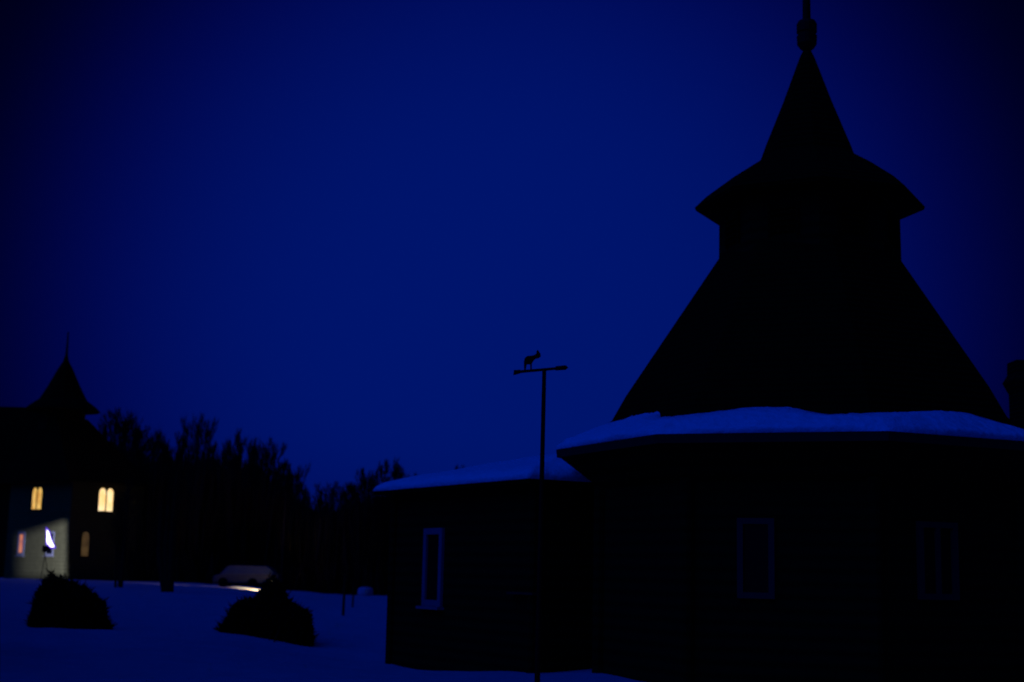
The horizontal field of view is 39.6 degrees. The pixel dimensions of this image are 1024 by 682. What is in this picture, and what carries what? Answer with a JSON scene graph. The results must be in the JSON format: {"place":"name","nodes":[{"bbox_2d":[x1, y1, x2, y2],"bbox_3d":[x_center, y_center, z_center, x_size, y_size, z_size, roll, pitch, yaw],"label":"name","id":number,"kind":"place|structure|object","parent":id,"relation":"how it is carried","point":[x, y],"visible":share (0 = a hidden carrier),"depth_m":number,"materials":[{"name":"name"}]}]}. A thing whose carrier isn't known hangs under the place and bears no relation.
{"place":"outdoors","nodes":[
{"label":"outdoors","id":0,"kind":"place"},
{"bbox_2d":[0,578,641,681],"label":"snowy ground","id":1,"kind":"structure","parent":0,"point":[156,634],"depth_m":28.51,"materials":[{"name":"white snow"}]},
{"bbox_2d":[40,527,55,579],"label":"floodlight","id":2,"kind":"object","parent":1,"relation":"on","point":[49,543],"visible":0.88,"depth_m":83.84,"materials":[{"name":"black metal"}]},
{"bbox_2d":[23,568,118,629],"bbox_3d":[-10.851,6.334,34.981,3.323,1.561,1.330,-5,-11,35],"label":"shrub","id":3,"kind":"object","parent":1,"relation":"on","point":[60,601],"visible":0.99,"depth_m":34.56,"materials":[{"name":"green plant"}]},
{"bbox_2d":[0,332,158,580],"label":"tower house","id":4,"kind":"structure","parent":1,"relation":"on","point":[64,474],"depth_m":93.97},
{"bbox_2d":[15,531,25,556],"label":"window","id":5,"kind":"structure","parent":4,"relation":"in","point":[21,534],"depth_m":94.36,"materials":[{"name":"orange glass"}]},
{"bbox_2d":[30,487,43,510],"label":"window","id":6,"kind":"structure","parent":4,"relation":"in","point":[36,503],"depth_m":93.90,"materials":[{"name":"yellow glass"}]},
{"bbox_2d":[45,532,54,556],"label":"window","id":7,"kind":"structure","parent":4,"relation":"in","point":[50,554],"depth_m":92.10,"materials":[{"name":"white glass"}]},
{"bbox_2d":[79,532,90,556],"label":"window","id":8,"kind":"structure","parent":4,"relation":"in","point":[85,538],"depth_m":91.92,"materials":[{"name":"brown glass"}]},
{"bbox_2d":[96,488,115,512],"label":"window","id":9,"kind":"structure","parent":4,"relation":"in","point":[105,498],"depth_m":93.39,"materials":[{"name":"yellow glass"}]},
{"bbox_2d":[117,536,127,558],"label":"window","id":10,"kind":"structure","parent":4,"relation":"in","point":[121,536],"depth_m":94.01,"materials":[{"name":"black glass"}]},
{"bbox_2d":[98,414,117,445],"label":"bare tree","id":11,"kind":"object","parent":1,"relation":"on","point":[104,432],"visible":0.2,"depth_m":112.11,"materials":[{"name":"black plant"}]},
{"bbox_2d":[102,408,149,465],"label":"bare tree","id":12,"kind":"object","parent":1,"relation":"on","point":[122,431],"visible":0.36,"depth_m":115.63,"materials":[{"name":"black plant"}]},
{"bbox_2d":[127,423,153,465],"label":"bare tree","id":13,"kind":"object","parent":1,"relation":"on","point":[137,437],"visible":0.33,"depth_m":111.68,"materials":[{"name":"black plant"}]},
{"bbox_2d":[148,426,179,473],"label":"bare tree","id":14,"kind":"object","parent":1,"relation":"on","point":[158,449],"visible":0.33,"depth_m":107.52,"materials":[{"name":"black plant"}]},
{"bbox_2d":[162,440,176,472],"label":"bare tree","id":15,"kind":"object","parent":1,"relation":"on","point":[172,449],"visible":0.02,"depth_m":111.96,"materials":[{"name":"black plant"}]},
{"bbox_2d":[174,426,188,473],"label":"bare tree","id":16,"kind":"object","parent":1,"relation":"on","point":[182,441],"visible":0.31,"depth_m":109.97,"materials":[{"name":"black plant"}]},
{"bbox_2d":[180,412,224,462],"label":"bare tree","id":17,"kind":"object","parent":1,"relation":"on","point":[197,441],"visible":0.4,"depth_m":116.01,"materials":[{"name":"black plant"}]},
{"bbox_2d":[201,439,220,469],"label":"bare tree","id":18,"kind":"object","parent":1,"relation":"on","point":[212,450],"visible":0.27,"depth_m":107.83,"materials":[{"name":"black plant"}]},
{"bbox_2d":[220,433,244,474],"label":"bare tree","id":19,"kind":"object","parent":1,"relation":"on","point":[228,452],"visible":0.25,"depth_m":111.57,"materials":[{"name":"black plant"}]},
{"bbox_2d":[232,428,247,464],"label":"bare tree","id":20,"kind":"object","parent":1,"relation":"on","point":[239,445],"visible":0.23,"depth_m":113.85,"materials":[{"name":"black plant"}]},
{"bbox_2d":[213,565,282,587],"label":"parked car","id":21,"kind":"object","parent":1,"relation":"on","point":[230,575],"visible":0.86,"depth_m":90.88,"materials":[{"name":"grey paint"}]},
{"bbox_2d":[105,439,390,595],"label":"undergrowth","id":22,"kind":"object","parent":1,"relation":"on","point":[240,518],"visible":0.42,"depth_m":96.19,"materials":[{"name":"black plant"}]},
{"bbox_2d":[246,437,261,484],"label":"bare tree","id":23,"kind":"object","parent":1,"relation":"on","point":[253,456],"visible":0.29,"depth_m":109.84,"materials":[{"name":"black plant"}]},
{"bbox_2d":[246,437,286,488],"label":"bare tree","id":24,"kind":"object","parent":1,"relation":"on","point":[266,455],"visible":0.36,"depth_m":112.73,"materials":[{"name":"black plant"}]},
{"bbox_2d":[213,572,320,646],"bbox_3d":[-5.596,6.032,32.390,1.181,1.634,4.305,8,-11,-35],"label":"shrub","id":25,"kind":"object","parent":1,"relation":"on","point":[270,609],"visible":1,"depth_m":31.75,"materials":[{"name":"green plant"}]},
{"bbox_2d":[268,457,294,495],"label":"bare tree","id":26,"kind":"object","parent":1,"relation":"on","point":[283,467],"visible":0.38,"depth_m":108.55,"materials":[{"name":"black plant"}]},
{"bbox_2d":[279,461,310,503],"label":"bare tree","id":27,"kind":"object","parent":1,"relation":"on","point":[297,478],"visible":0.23,"depth_m":111.98,"materials":[{"name":"black plant"}]},
{"bbox_2d":[297,483,312,512],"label":"bare tree","id":28,"kind":"object","parent":1,"relation":"on","point":[307,498],"visible":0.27,"depth_m":107.35,"materials":[{"name":"black plant"}]},
{"bbox_2d":[312,492,329,516],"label":"bare tree","id":29,"kind":"object","parent":1,"relation":"on","point":[317,502],"visible":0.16,"depth_m":111.17,"materials":[{"name":"black plant"}]},
{"bbox_2d":[315,479,355,521],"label":"bare tree","id":30,"kind":"object","parent":1,"relation":"on","point":[331,503],"visible":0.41,"depth_m":107.26,"materials":[{"name":"black plant"}]},
{"bbox_2d":[342,575,345,615],"bbox_3d":[-5.856,8.956,49.527,0.104,1.601,0.093,-3,-10,22],"label":"wooden post","id":31,"kind":"object","parent":1,"relation":"on","point":[343,601],"visible":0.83,"depth_m":49.51,"materials":[{"name":"black wood"}]},
{"bbox_2d":[337,481,362,506],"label":"bare tree","id":32,"kind":"object","parent":1,"relation":"on","point":[354,495],"visible":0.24,"depth_m":110.34,"materials":[{"name":"black plant"}]},
{"bbox_2d":[352,581,354,607],"bbox_3d":[-7.005,11.266,62.689,0.095,1.351,0.085,-3,-10,22],"label":"wooden post","id":33,"kind":"object","parent":1,"relation":"on","point":[353,594],"visible":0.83,"depth_m":62.67,"materials":[{"name":"black wood"}]},
{"bbox_2d":[357,587,372,595],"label":"snow heap","id":34,"kind":"object","parent":1,"relation":"on","point":[365,591],"visible":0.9,"depth_m":92.18,"materials":[{"name":"white snow"}]},
{"bbox_2d":[353,465,380,503],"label":"bare tree","id":35,"kind":"object","parent":1,"relation":"on","point":[363,484],"visible":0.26,"depth_m":113.79,"materials":[{"name":"black plant"}]},
{"bbox_2d":[382,457,405,548],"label":"bare tree","id":36,"kind":"object","parent":1,"relation":"on","point":[396,473],"visible":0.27,"depth_m":96.59,"materials":[{"name":"black plant"}]},
{"bbox_2d":[373,454,594,672],"bbox_3d":[0.952,4.568,27.968,5.360,4.608,6.100,7,-11,-31],"label":"annex","id":37,"kind":"object","parent":1,"relation":"on","point":[462,572],"visible":0.53,"depth_m":25.78,"materials":[{"name":"black wood"}]},
{"bbox_2d":[416,528,444,609],"bbox_3d":[-1.567,4.403,27.532,0.160,1.549,0.880,7,-11,-31],"label":"window","id":38,"kind":"structure","parent":37,"relation":"in","point":[433,538],"depth_m":27.55,"materials":[{"name":"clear glass"}]},
{"bbox_2d":[513,350,567,681],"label":"weather vane","id":39,"kind":"object","parent":1,"relation":"on","point":[529,359],"visible":1,"depth_m":20.46,"materials":[{"name":"black metal"}]},
{"bbox_2d":[556,0,1023,681],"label":"octagonal house","id":40,"kind":"structure","parent":1,"relation":"on","point":[798,456],"depth_m":21.64,"materials":[{"name":"black wood"}]},
{"bbox_2d":[737,518,774,598],"bbox_3d":[3.640,3.240,21.222,0.560,1.189,0.070,-2,-10,20],"label":"window","id":41,"kind":"structure","parent":40,"relation":"in","point":[755,536],"depth_m":21.22,"materials":[{"name":"black glass"}]},
{"bbox_2d":[916,521,959,599],"bbox_3d":[6.317,3.259,21.094,0.740,1.145,0.070,5,-10,-24],"label":"window","id":42,"kind":"structure","parent":40,"relation":"in","point":[932,538],"depth_m":21.09,"materials":[{"name":"black glass"}]},
{"bbox_2d":[0,0,1023,508],"label":"sky","id":43,"kind":"structure","parent":0,"point":[339,233],"materials":[{"name":"blue"}]}
]}

